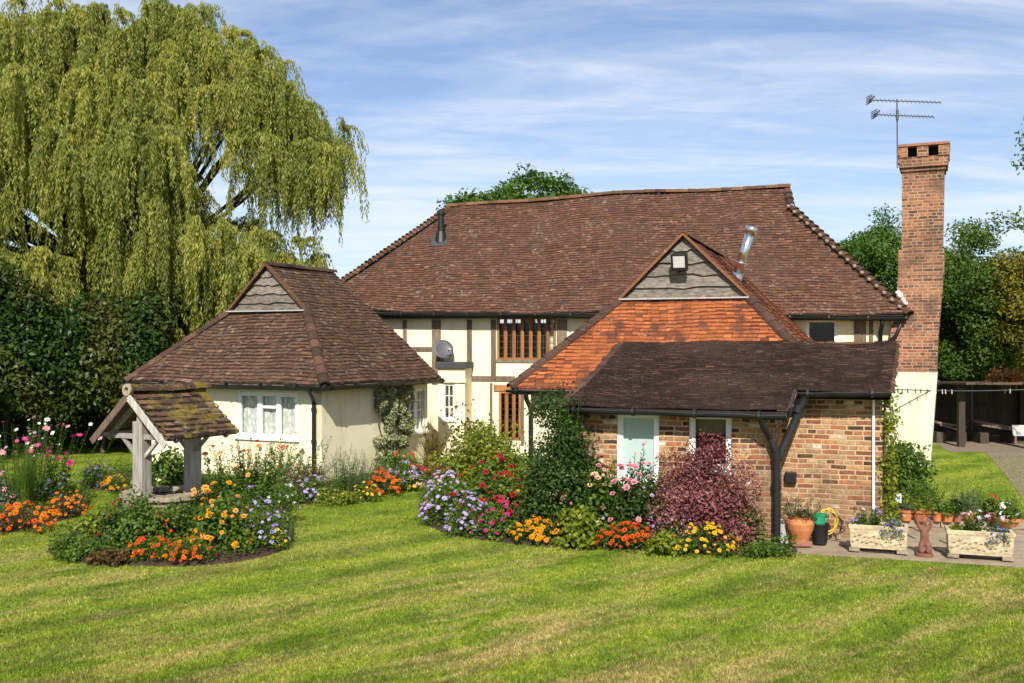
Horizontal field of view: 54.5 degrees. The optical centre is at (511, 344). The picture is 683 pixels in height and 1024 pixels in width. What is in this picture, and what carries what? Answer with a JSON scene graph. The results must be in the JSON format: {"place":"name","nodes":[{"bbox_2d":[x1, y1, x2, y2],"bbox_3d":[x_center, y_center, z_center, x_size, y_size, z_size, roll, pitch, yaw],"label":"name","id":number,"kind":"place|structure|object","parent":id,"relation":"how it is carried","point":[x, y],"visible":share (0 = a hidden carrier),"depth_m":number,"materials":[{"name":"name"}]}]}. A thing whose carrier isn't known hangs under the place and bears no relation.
{"place":"outdoors","nodes":[
{"label":"outdoors","id":0,"kind":"place"},
{"bbox_2d":[0,380,1023,682],"bbox_3d":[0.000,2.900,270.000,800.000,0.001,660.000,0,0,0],"label":"lawn","id":1,"kind":"structure","parent":0,"point":[124,452],"depth_m":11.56,"materials":[{"name":"green plant"}]},
{"bbox_2d":[0,483,89,531],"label":"flower bed","id":2,"kind":"object","parent":1,"relation":"on","point":[62,517],"visible":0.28,"depth_m":16.53,"materials":[{"name":"soil"}]},
{"bbox_2d":[3,444,52,507],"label":"grass clump","id":3,"kind":"object","parent":2,"relation":"on","point":[26,484],"visible":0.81,"depth_m":17.08,"materials":[{"name":"green plant"}]},
{"bbox_2d":[0,500,61,534],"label":"marigold","id":4,"kind":"object","parent":2,"relation":"on","point":[13,512],"visible":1,"depth_m":15.28,"materials":[{"name":"orange plant"}]},
{"bbox_2d":[34,447,73,496],"bbox_3d":[-8.442,2.345,18.257,0.716,1.006,0.788,0,0,-28],"label":"dahlia","id":5,"kind":"object","parent":2,"relation":"on","point":[59,463],"visible":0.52,"depth_m":18.14,"materials":[{"name":"green plant"}]},
{"bbox_2d":[40,472,82,500],"bbox_3d":[-8.222,2.628,18.187,0.827,0.600,0.685,0,0,0],"label":"aster","id":6,"kind":"object","parent":2,"relation":"on","point":[66,488],"visible":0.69,"depth_m":18.05,"materials":[{"name":"green plant"}]},
{"bbox_2d":[0,415,131,506],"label":"cosmos","id":7,"kind":"object","parent":2,"relation":"on","point":[36,445],"visible":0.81,"depth_m":17.64,"materials":[{"name":"green plant"}]},
{"bbox_2d":[47,490,90,517],"bbox_3d":[-7.476,2.695,16.691,0.812,0.534,0.616,0,0,0],"label":"marigold","id":8,"kind":"object","parent":2,"relation":"on","point":[72,503],"visible":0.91,"depth_m":16.59,"materials":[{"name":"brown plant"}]},
{"bbox_2d":[0,460,798,561],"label":"ground cover","id":9,"kind":"object","parent":2,"relation":"on","point":[123,471],"visible":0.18,"depth_m":16.23,"materials":[{"name":"green plant"}]},
{"bbox_2d":[0,288,176,447],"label":"yew hedge","id":10,"kind":"object","parent":1,"relation":"on","point":[86,418],"visible":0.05,"depth_m":28.17,"materials":[{"name":"green plant"}]},
{"bbox_2d":[0,259,196,453],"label":"laurel hedge","id":11,"kind":"object","parent":1,"relation":"on","point":[93,348],"visible":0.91,"depth_m":24.63,"materials":[{"name":"green plant"}]},
{"bbox_2d":[48,491,293,565],"bbox_3d":[-5.331,2.838,16.869,3.427,0.119,7.933,0,0,-9],"label":"flower bed","id":12,"kind":"object","parent":1,"relation":"on","point":[232,557],"visible":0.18,"depth_m":13.42,"materials":[{"name":"soil"}]},
{"bbox_2d":[45,533,103,562],"bbox_3d":[-5.873,2.733,13.422,0.764,0.412,0.638,0,0,0],"label":"cranesbill","id":13,"kind":"object","parent":12,"relation":"on","point":[68,548],"visible":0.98,"depth_m":13.33,"materials":[{"name":"green plant"}]},
{"bbox_2d":[73,503,122,539],"bbox_3d":[-5.978,2.641,14.596,0.878,0.630,0.698,0,0,0],"label":"lady mantle","id":14,"kind":"object","parent":12,"relation":"on","point":[86,524],"visible":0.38,"depth_m":14.47,"materials":[{"name":"green plant"}]},
{"bbox_2d":[85,547,132,565],"bbox_3d":[-5.321,2.800,13.126,0.615,0.287,0.473,0,0,0],"label":"heuchera","id":15,"kind":"object","parent":12,"relation":"on","point":[116,557],"visible":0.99,"depth_m":13.05,"materials":[{"name":"brown plant"}]},
{"bbox_2d":[89,499,147,546],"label":"rose bush","id":16,"kind":"object","parent":12,"relation":"on","point":[99,534],"visible":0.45,"depth_m":13.99,"materials":[{"name":"green plant"}]},
{"bbox_2d":[105,485,177,552],"bbox_3d":[-5.161,2.475,13.880,0.987,1.050,0.942,0,0,0],"label":"rose bush","id":17,"kind":"object","parent":12,"relation":"on","point":[131,520],"visible":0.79,"depth_m":13.79,"materials":[{"name":"green plant"}]},
{"bbox_2d":[127,533,172,564],"bbox_3d":[-4.827,2.726,13.285,0.681,0.401,0.545,0,0,0],"label":"marigold","id":18,"kind":"object","parent":12,"relation":"on","point":[151,546],"visible":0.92,"depth_m":13.20,"materials":[{"name":"orange plant"}]},
{"bbox_2d":[90,382,238,511],"bbox_3d":[-5.955,1.771,17.242,1.814,2.258,1.801,0,0,28],"label":"wishing well","id":19,"kind":"object","parent":12,"relation":"on","point":[188,416],"visible":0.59,"depth_m":16.82,"materials":[{"name":"wood"}]},
{"bbox_2d":[126,445,204,488],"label":"hydrangea","id":20,"kind":"object","parent":12,"relation":"on","point":[169,470],"visible":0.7,"depth_m":19.28,"materials":[{"name":"green plant"}]},
{"bbox_2d":[139,496,200,545],"bbox_3d":[-4.794,2.563,14.122,1.046,0.839,0.798,0,0,0],"label":"cranesbill","id":21,"kind":"object","parent":12,"relation":"on","point":[182,517],"visible":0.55,"depth_m":14.10,"materials":[{"name":"green plant"}]},
{"bbox_2d":[161,534,216,561],"bbox_3d":[-4.261,2.719,13.171,0.729,0.434,0.576,0,0,0],"label":"marigold","id":22,"kind":"object","parent":12,"relation":"on","point":[178,547],"visible":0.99,"depth_m":13.10,"materials":[{"name":"orange plant"}]},
{"bbox_2d":[186,481,226,513],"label":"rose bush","id":23,"kind":"object","parent":12,"relation":"on","point":[194,489],"visible":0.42,"depth_m":16.05,"materials":[{"name":"orange plant"}]},
{"bbox_2d":[185,480,260,552],"bbox_3d":[-4.035,2.447,13.925,1.036,1.130,0.975,0,0,-11],"label":"dahlia","id":24,"kind":"object","parent":12,"relation":"on","point":[225,527],"visible":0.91,"depth_m":13.73,"materials":[{"name":"green plant"}]},
{"bbox_2d":[202,451,272,506],"bbox_3d":[-4.770,2.336,17.197,1.180,1.038,0.889,0,0,-22],"label":"dahlia","id":25,"kind":"object","parent":12,"relation":"on","point":[222,476],"visible":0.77,"depth_m":17.07,"materials":[{"name":"green plant"}]},
{"bbox_2d":[237,499,293,549],"bbox_3d":[-3.551,2.547,14.084,0.903,0.837,0.732,0,0,0],"label":"scabious","id":26,"kind":"object","parent":12,"relation":"on","point":[268,521],"visible":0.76,"depth_m":14.00,"materials":[{"name":"purple plant"}]},
{"bbox_2d":[230,443,302,506],"bbox_3d":[-4.155,2.279,17.306,1.016,1.123,1.134,0,0,34],"label":"flowering plant","id":27,"kind":"object","parent":12,"relation":"on","point":[262,474],"visible":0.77,"depth_m":17.28,"materials":[{"name":"green plant"}]},
{"bbox_2d":[258,476,304,521],"bbox_3d":[-3.752,2.521,16.130,0.711,0.819,0.663,0,0,0],"label":"phlox","id":28,"kind":"object","parent":12,"relation":"on","point":[281,499],"visible":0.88,"depth_m":16.14,"materials":[{"name":"green plant"}]},
{"bbox_2d":[0,0,369,352],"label":"weeping willow","id":29,"kind":"object","parent":1,"relation":"on","point":[100,175],"visible":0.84,"depth_m":27.45,"materials":[{"name":"green plant"}]},
{"bbox_2d":[81,469,435,503],"bbox_3d":[-5.390,2.837,20.893,7.812,0.119,5.518,0,0,0],"label":"flower bed","id":30,"kind":"object","parent":1,"relation":"on","point":[305,502],"visible":0.09,"depth_m":19.97,"materials":[{"name":"soil"}]},
{"bbox_2d":[78,459,118,490],"bbox_3d":[-8.305,2.624,19.965,0.798,0.673,0.698,0,0,0],"label":"heliotrope","id":31,"kind":"object","parent":30,"relation":"on","point":[92,471],"visible":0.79,"depth_m":19.90,"materials":[{"name":"green plant"}]},
{"bbox_2d":[207,436,325,482],"bbox_3d":[-5.096,2.317,20.174,2.570,1.052,0.855,0,0,14],"label":"rose bush","id":32,"kind":"object","parent":30,"relation":"on","point":[242,465],"visible":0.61,"depth_m":20.17,"materials":[{"name":"green plant"}]},
{"bbox_2d":[251,426,332,484],"bbox_3d":[-4.375,2.233,20.036,1.549,1.214,0.804,0,0,0],"label":"hollyhock","id":33,"kind":"object","parent":30,"relation":"on","point":[279,456],"visible":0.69,"depth_m":19.90,"materials":[{"name":"green plant"}]},
{"bbox_2d":[284,461,330,491],"bbox_3d":[-3.922,2.594,19.022,0.921,0.772,0.813,0,0,0],"label":"sedum","id":34,"kind":"object","parent":30,"relation":"on","point":[308,473],"visible":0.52,"depth_m":18.97,"materials":[{"name":"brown plant"}]},
{"bbox_2d":[292,474,333,503],"bbox_3d":[-3.695,2.668,18.272,0.869,0.590,0.692,0,0,15],"label":"aster","id":35,"kind":"object","parent":30,"relation":"on","point":[304,491],"visible":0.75,"depth_m":18.20,"materials":[{"name":"purple plant"}]},
{"bbox_2d":[300,443,375,493],"bbox_3d":[-3.325,2.370,18.945,1.495,0.940,0.834,0,0,-9],"label":"fennel","id":36,"kind":"object","parent":30,"relation":"on","point":[341,470],"visible":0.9,"depth_m":18.84,"materials":[{"name":"green plant"}]},
{"bbox_2d":[331,450,397,492],"bbox_3d":[-2.775,2.428,19.119,1.206,0.824,0.852,0,0,-35],"label":"rosemary","id":37,"kind":"object","parent":30,"relation":"on","point":[363,471],"visible":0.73,"depth_m":19.11,"materials":[{"name":"green plant"}]},
{"bbox_2d":[363,467,402,496],"bbox_3d":[-2.473,2.657,19.124,0.781,0.625,0.661,0,0,15],"label":"marigold","id":38,"kind":"object","parent":30,"relation":"on","point":[381,480],"visible":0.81,"depth_m":18.98,"materials":[{"name":"orange plant"}]},
{"bbox_2d":[371,448,426,479],"bbox_3d":[-2.396,2.598,20.923,1.172,0.832,1.004,0,0,-27],"label":"dahlia","id":39,"kind":"object","parent":30,"relation":"on","point":[393,462],"visible":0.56,"depth_m":20.95,"materials":[{"name":"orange plant"}]},
{"bbox_2d":[383,460,424,492],"bbox_3d":[-2.118,2.600,19.670,0.979,0.676,0.697,0,0,0],"label":"ageratum","id":40,"kind":"object","parent":30,"relation":"on","point":[404,482],"visible":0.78,"depth_m":19.59,"materials":[{"name":"purple plant"}]},
{"bbox_2d":[407,417,451,473],"bbox_3d":[-1.772,2.169,21.806,1.169,1.443,1.094,0,0,0],"label":"phormium","id":41,"kind":"object","parent":30,"relation":"on","point":[429,444],"visible":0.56,"depth_m":21.78,"materials":[{"name":"brown plant"}]},
{"bbox_2d":[121,261,444,481],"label":"outbuilding","id":42,"kind":"structure","parent":1,"relation":"on","point":[312,357],"depth_m":21.55,"materials":[{"name":"brown tile"}]},
{"bbox_2d":[234,392,298,441],"bbox_3d":[-5.100,1.492,20.834,1.675,1.000,0.208,0,0,25],"label":"window","id":43,"kind":"structure","parent":42,"relation":"in","point":[260,414],"depth_m":20.90,"materials":[{"name":"white paint"}]},
{"bbox_2d":[372,385,417,466],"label":"ivy","id":44,"kind":"object","parent":42,"relation":"attached to","point":[405,421],"visible":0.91,"depth_m":22.37,"materials":[{"name":"green plant"}]},
{"bbox_2d":[404,388,429,434],"bbox_3d":[-2.309,1.580,23.643,0.190,1.071,1.148,0,0,25],"label":"window","id":45,"kind":"structure","parent":42,"relation":"in","point":[416,408],"depth_m":23.87,"materials":[{"name":"white paint"}]},
{"bbox_2d":[311,486,360,506],"bbox_3d":[-3.197,2.758,18.040,0.895,0.376,0.704,0,0,0],"label":"cranesbill","id":46,"kind":"object","parent":1,"relation":"on","point":[347,497],"visible":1,"depth_m":17.95,"materials":[{"name":"green plant"}]},
{"bbox_2d":[436,162,592,322],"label":"oak tree","id":47,"kind":"object","parent":1,"relation":"on","point":[530,182],"visible":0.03,"depth_m":44.91,"materials":[{"name":"green plant"}]},
{"bbox_2d":[419,483,796,554],"bbox_3d":[0.011,2.838,16.963,3.522,0.119,9.686,0,0,-35],"label":"flower bed","id":48,"kind":"object","parent":1,"relation":"on","point":[507,539],"visible":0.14,"depth_m":14.44,"materials":[{"name":"soil"}]},
{"bbox_2d":[413,470,471,526],"bbox_3d":[-1.060,2.479,16.002,1.031,0.959,0.896,0,0,0],"label":"aster","id":49,"kind":"object","parent":48,"relation":"on","point":[437,498],"visible":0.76,"depth_m":15.90,"materials":[{"name":"purple plant"}]},
{"bbox_2d":[421,399,502,484],"bbox_3d":[-0.899,2.051,19.552,1.628,1.984,1.569,0,0,-29],"label":"acer","id":50,"kind":"object","parent":48,"relation":"on","point":[452,434],"visible":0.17,"depth_m":19.57,"materials":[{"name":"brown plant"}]},
{"bbox_2d":[440,490,489,538],"bbox_3d":[-0.680,2.580,15.122,0.712,0.785,0.660,0,0,29],"label":"aster","id":51,"kind":"object","parent":48,"relation":"on","point":[461,518],"visible":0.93,"depth_m":15.00,"materials":[{"name":"purple plant"}]},
{"bbox_2d":[427,419,533,498],"bbox_3d":[-0.407,2.166,17.317,2.055,1.824,1.778,0,0,-22],"label":"spiraea","id":52,"kind":"object","parent":48,"relation":"on","point":[480,441],"visible":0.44,"depth_m":17.17,"materials":[{"name":"green plant"}]},
{"bbox_2d":[440,453,526,527],"bbox_3d":[-0.350,2.389,15.612,1.600,1.398,1.359,0,0,0],"label":"dahlia","id":53,"kind":"object","parent":48,"relation":"on","point":[485,486],"visible":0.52,"depth_m":15.50,"materials":[{"name":"green plant"}]},
{"bbox_2d":[460,495,525,541],"bbox_3d":[-0.254,2.619,14.912,1.038,0.756,0.713,0,0,21],"label":"dahlia","id":54,"kind":"object","parent":48,"relation":"on","point":[502,518],"visible":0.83,"depth_m":14.77,"materials":[{"name":"green plant"}]},
{"bbox_2d":[496,473,532,522],"bbox_3d":[0.173,2.501,15.438,0.774,1.022,0.844,0,0,-44],"label":"dahlia","id":55,"kind":"object","parent":48,"relation":"on","point":[513,501],"visible":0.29,"depth_m":15.35,"materials":[{"name":"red plant"}]},
{"bbox_2d":[506,515,561,546],"bbox_3d":[0.348,2.694,14.481,0.718,0.465,0.732,0,0,43],"label":"marigold","id":56,"kind":"object","parent":48,"relation":"on","point":[527,527],"visible":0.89,"depth_m":14.35,"materials":[{"name":"orange plant"}]},
{"bbox_2d":[504,393,594,523],"bbox_3d":[0.598,1.744,14.946,1.183,2.191,0.904,0,0,-41],"label":"rose bush","id":57,"kind":"object","parent":48,"relation":"on","point":[559,443],"visible":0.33,"depth_m":14.85,"materials":[{"name":"green plant"}]},
{"bbox_2d":[507,378,620,544],"bbox_3d":[0.806,1.769,14.857,1.774,2.553,1.401,0,0,0],"label":"pyracantha","id":58,"kind":"object","parent":48,"relation":"on","point":[548,481],"visible":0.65,"depth_m":14.69,"materials":[{"name":"green plant"}]},
{"bbox_2d":[551,501,607,550],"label":"hydrangea","id":59,"kind":"object","parent":48,"relation":"on","point":[575,530],"visible":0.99,"depth_m":14.07,"materials":[{"name":"green plant"}]},
{"bbox_2d":[545,462,643,536],"bbox_3d":[1.223,2.405,14.764,1.579,1.376,1.256,0,0,0],"label":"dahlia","id":60,"kind":"object","parent":48,"relation":"on","point":[600,488],"visible":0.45,"depth_m":14.52,"materials":[{"name":"green plant"}]},
{"bbox_2d":[587,455,643,529],"bbox_3d":[1.549,2.219,14.847,0.917,1.242,0.794,0,0,0],"label":"rose bush","id":61,"kind":"object","parent":48,"relation":"on","point":[612,476],"visible":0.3,"depth_m":14.61,"materials":[{"name":"green plant"}]},
{"bbox_2d":[594,521,654,551],"bbox_3d":[1.611,2.723,14.071,0.987,0.491,0.678,0,0,0],"label":"marigold","id":62,"kind":"object","parent":48,"relation":"on","point":[610,533],"visible":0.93,"depth_m":13.97,"materials":[{"name":"orange plant"}]},
{"bbox_2d":[587,440,665,534],"bbox_3d":[1.705,2.117,14.739,1.171,1.447,0.570,0,0,0],"label":"mallow","id":63,"kind":"object","parent":48,"relation":"on","point":[621,468],"visible":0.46,"depth_m":14.65,"materials":[{"name":"green plant"}]},
{"bbox_2d":[601,457,677,547],"bbox_3d":[1.817,2.348,14.503,1.342,1.450,1.201,0,0,0],"label":"rose bush","id":64,"kind":"object","parent":48,"relation":"on","point":[629,498],"visible":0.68,"depth_m":14.34,"materials":[{"name":"green plant"}]},
{"bbox_2d":[652,508,709,553],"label":"flowering plant","id":65,"kind":"object","parent":48,"relation":"on","point":[672,530],"visible":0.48,"depth_m":13.97,"materials":[{"name":"green plant"}]},
{"bbox_2d":[643,429,765,555],"bbox_3d":[2.769,2.133,14.155,1.828,1.874,1.368,0,0,0],"label":"berberis","id":66,"kind":"object","parent":48,"relation":"on","point":[698,497],"visible":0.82,"depth_m":13.99,"materials":[{"name":"purple plant"}]},
{"bbox_2d":[674,521,743,558],"bbox_3d":[2.689,2.685,13.714,1.002,0.551,0.692,0,0,0],"label":"marigold","id":67,"kind":"object","parent":48,"relation":"on","point":[706,535],"visible":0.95,"depth_m":13.60,"materials":[{"name":"yellow plant"}]},
{"bbox_2d":[722,496,767,544],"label":"shrub","id":68,"kind":"object","parent":48,"relation":"on","point":[762,527],"visible":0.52,"depth_m":14.02,"materials":[{"name":"green plant"}]},
{"bbox_2d":[341,141,949,465],"bbox_3d":[3.014,-0.951,28.335,16.748,7.702,7.230,0,0,12],"label":"farmhouse","id":69,"kind":"object","parent":1,"relation":"on","point":[464,279],"visible":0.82,"depth_m":26.28,"materials":[{"name":"tile"}]},
{"bbox_2d":[433,340,453,360],"bbox_3d":[-1.734,0.147,26.150,0.510,0.572,0.541,0,0,26],"label":"satellite dish","id":70,"kind":"object","parent":69,"relation":"attached to","point":[443,349],"visible":1,"depth_m":26.14,"materials":[{"name":"grey metal"}]},
{"bbox_2d":[499,391,520,439],"bbox_3d":[-0.044,1.851,26.163,0.591,1.286,0.128,0,0,12],"label":"window","id":71,"kind":"structure","parent":69,"relation":"in","point":[514,415],"depth_m":26.13,"materials":[{"name":"orange wood"}]},
{"bbox_2d":[497,318,555,359],"bbox_3d":[0.393,-0.170,26.117,1.573,1.125,0.220,0,0,12],"label":"window","id":72,"kind":"structure","parent":69,"relation":"in","point":[549,335],"depth_m":26.06,"materials":[{"name":"orange wood"}]},
{"bbox_2d":[866,94,940,167],"bbox_3d":[9.422,-5.103,23.840,1.842,1.738,0.407,0,0,-3],"label":"tv aerial","id":73,"kind":"object","parent":69,"relation":"attached to","point":[897,115],"visible":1,"depth_m":23.80,"materials":[{"name":"metal"}]},
{"bbox_2d":[642,530,684,556],"bbox_3d":[2.108,2.744,13.682,0.565,0.385,0.412,0,0,22],"label":"lady mantle","id":74,"kind":"object","parent":1,"relation":"on","point":[662,544],"visible":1,"depth_m":13.64,"materials":[{"name":"green plant"}]},
{"bbox_2d":[505,225,900,544],"bbox_3d":[4.044,0.151,19.925,6.878,5.498,11.728,0,0,20],"label":"brick extension","id":75,"kind":"object","parent":1,"relation":"on","point":[660,355],"visible":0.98,"depth_m":15.49,"materials":[{"name":"orange tile"}]},
{"bbox_2d":[615,415,661,485],"bbox_3d":[1.898,1.557,14.942,0.740,1.091,0.155,0,0,20],"label":"window","id":76,"kind":"structure","parent":75,"relation":"in","point":[632,431],"depth_m":15.01,"materials":[{"name":"white paint"}]},
{"bbox_2d":[671,253,687,272],"bbox_3d":[3.207,-1.569,18.985,0.310,0.360,0.330,0,0,20],"label":"floodlight","id":77,"kind":"object","parent":75,"relation":"attached to","point":[679,262],"visible":1,"depth_m":18.86,"materials":[{"name":"black plastic"}]},
{"bbox_2d":[688,417,734,474],"bbox_3d":[2.917,1.439,14.600,0.716,0.876,0.210,0,0,20],"label":"window","id":78,"kind":"structure","parent":75,"relation":"in","point":[714,425],"depth_m":14.66,"materials":[{"name":"white paint"}]},
{"bbox_2d":[875,385,903,522],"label":"climbing shrub","id":79,"kind":"object","parent":75,"relation":"attached to","point":[889,479],"visible":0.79,"depth_m":14.78,"materials":[{"name":"green plant"}]},
{"bbox_2d":[838,202,970,325],"bbox_3d":[14.183,-1.293,39.037,6.352,8.435,6.052,0,0,0],"label":"ash tree","id":80,"kind":"object","parent":1,"relation":"on","point":[874,249],"visible":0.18,"depth_m":37.52,"materials":[{"name":"green plant"}]},
{"bbox_2d":[882,432,944,512],"bbox_3d":[6.785,2.258,17.202,1.315,1.562,1.297,0,0,44],"label":"laurel bush","id":81,"kind":"object","parent":1,"relation":"on","point":[907,467],"visible":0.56,"depth_m":16.96,"materials":[{"name":"green plant"}]},
{"bbox_2d":[904,479,959,515],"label":"border plant","id":82,"kind":"object","parent":1,"relation":"on","point":[923,499],"visible":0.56,"depth_m":16.52,"materials":[{"name":"green plant"}]},
{"bbox_2d":[894,209,1023,385],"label":"maple tree","id":83,"kind":"object","parent":1,"relation":"on","point":[968,354],"visible":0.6,"depth_m":36.57,"materials":[{"name":"green plant"}]},
{"bbox_2d":[0,0,1023,322],"label":"sky","id":84,"kind":"structure","parent":0,"point":[445,97],"materials":[{"name":"blue"}]},
{"bbox_2d":[738,539,800,559],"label":"low green shrub","id":85,"kind":"object","parent":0,"point":[760,548],"visible":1,"depth_m":13.51,"materials":[{"name":"green plant"}]},
{"bbox_2d":[787,527,1023,567],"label":"paving","id":86,"kind":"structure","parent":0,"point":[834,546],"depth_m":13.69,"materials":[{"name":"beige stone"}]},
{"bbox_2d":[788,539,811,546],"bbox_3d":[4.140,2.840,14.300,0.280,0.068,0.240,0,0,0],"label":"brick block","id":87,"kind":"object","parent":86,"relation":"on","point":[806,544],"depth_m":14.18,"materials":[{"name":"brick"}]},
{"bbox_2d":[785,515,814,541],"bbox_3d":[4.140,2.632,14.300,0.410,0.345,0.410,0,0,0],"label":"terracotta urn","id":88,"kind":"object","parent":87,"relation":"on","point":[801,530],"visible":0.88,"depth_m":14.15,"materials":[{"name":"ceramic"}]},
{"bbox_2d":[781,490,825,521],"bbox_3d":[4.126,2.327,14.332,0.656,0.370,0.861,0,0,-35],"label":"sedum","id":89,"kind":"object","parent":88,"relation":"in","point":[788,511],"visible":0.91,"depth_m":14.30,"materials":[{"name":"grey plant"}]},
{"bbox_2d":[812,523,829,544],"bbox_3d":[4.460,2.729,14.420,0.280,0.289,0.280,0,0,0],"label":"black bucket","id":90,"kind":"object","parent":86,"relation":"on","point":[819,534],"visible":0.79,"depth_m":14.32,"materials":[{"name":"plastic"}]},
{"bbox_2d":[915,518,933,557],"bbox_3d":[5.660,2.636,13.660,0.240,0.520,0.240,0,0,10],"label":"statue","id":91,"kind":"object","parent":86,"relation":"on","point":[924,528],"visible":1,"depth_m":13.61,"materials":[{"name":"ceramic"}]},
{"bbox_2d":[883,515,1023,529],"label":"flowering plants","id":92,"kind":"object","parent":86,"relation":"on","point":[941,524],"visible":0.39,"depth_m":15.65,"materials":[{"name":"plant"}]},
{"bbox_2d":[994,516,1022,527],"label":"terracotta bowl","id":93,"kind":"object","parent":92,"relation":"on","point":[1016,522],"visible":0.6,"depth_m":15.08,"materials":[{"name":"ceramic"}]},
{"bbox_2d":[994,500,1023,521],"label":"geranium","id":94,"kind":"object","parent":93,"relation":"in","point":[1005,510],"visible":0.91,"depth_m":15.12,"materials":[{"name":"green plant"}]},
{"bbox_2d":[944,525,1015,560],"bbox_3d":[6.337,2.688,13.492,0.844,0.376,0.368,0,0,19],"label":"stone trough","id":95,"kind":"object","parent":86,"relation":"on","point":[965,542],"visible":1,"depth_m":13.36,"materials":[{"name":"stone"}]},
{"bbox_2d":[961,510,1018,530],"bbox_3d":[6.424,2.398,13.442,0.826,0.339,0.334,0,0,0],"label":"pansy","id":96,"kind":"object","parent":95,"relation":"on","point":[977,522],"visible":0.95,"depth_m":13.46,"materials":[{"name":"green plant"}]},
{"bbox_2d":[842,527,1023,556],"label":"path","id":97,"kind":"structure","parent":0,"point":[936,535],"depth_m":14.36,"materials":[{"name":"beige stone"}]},
{"bbox_2d":[848,520,908,554],"bbox_3d":[5.117,2.688,13.912,0.783,0.376,0.368,0,0,19],"label":"stone trough","id":98,"kind":"object","parent":97,"relation":"on","point":[866,536],"visible":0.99,"depth_m":13.78,"materials":[{"name":"stone"}]},
{"bbox_2d":[851,506,905,525],"bbox_3d":[5.089,2.410,13.920,0.740,0.320,0.356,0,0,0],"label":"pansy","id":99,"kind":"object","parent":98,"relation":"in","point":[876,520],"visible":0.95,"depth_m":13.92,"materials":[{"name":"green plant"}]},
{"bbox_2d":[936,435,1023,498],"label":"driveway","id":100,"kind":"structure","parent":0,"point":[995,446],"depth_m":27.29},
{"bbox_2d":[933,420,966,442],"bbox_3d":[12.980,2.567,29.744,0.938,0.665,0.912,0,0,0],"label":"plank stack","id":101,"kind":"object","parent":100,"relation":"on","point":[938,436],"visible":0.56,"depth_m":29.45,"materials":[{"name":"brown wood"}]},
{"bbox_2d":[934,385,1023,436],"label":"board fence","id":102,"kind":"object","parent":100,"relation":"on","point":[1002,407],"visible":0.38,"depth_m":31.60,"materials":[{"name":"black wood"}]},
{"bbox_2d":[937,381,1023,446],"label":"open shed","id":103,"kind":"structure","parent":100,"relation":"on","point":[963,406],"depth_m":28.23,"materials":[{"name":"wood"}]},
{"bbox_2d":[984,365,1023,388],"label":"red creeper","id":104,"kind":"object","parent":103,"relation":"on","point":[1011,376],"visible":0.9,"depth_m":28.46,"materials":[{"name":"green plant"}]},
{"bbox_2d":[965,419,1020,443],"bbox_3d":[14.302,2.555,29.553,1.449,0.690,0.895,0,0,0],"label":"plank stack","id":105,"kind":"object","parent":100,"relation":"on","point":[980,437],"visible":0.79,"depth_m":29.34,"materials":[{"name":"brown wood"}]},
{"bbox_2d":[975,248,1023,379],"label":"tree","id":106,"kind":"object","parent":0,"point":[1015,271],"visible":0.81,"depth_m":35.26,"materials":[{"name":"green plant"}]},
{"bbox_2d":[1001,118,1023,232],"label":"cherry tree","id":107,"kind":"object","parent":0,"point":[1020,227],"visible":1,"depth_m":25.12,"materials":[{"name":"green plant"}]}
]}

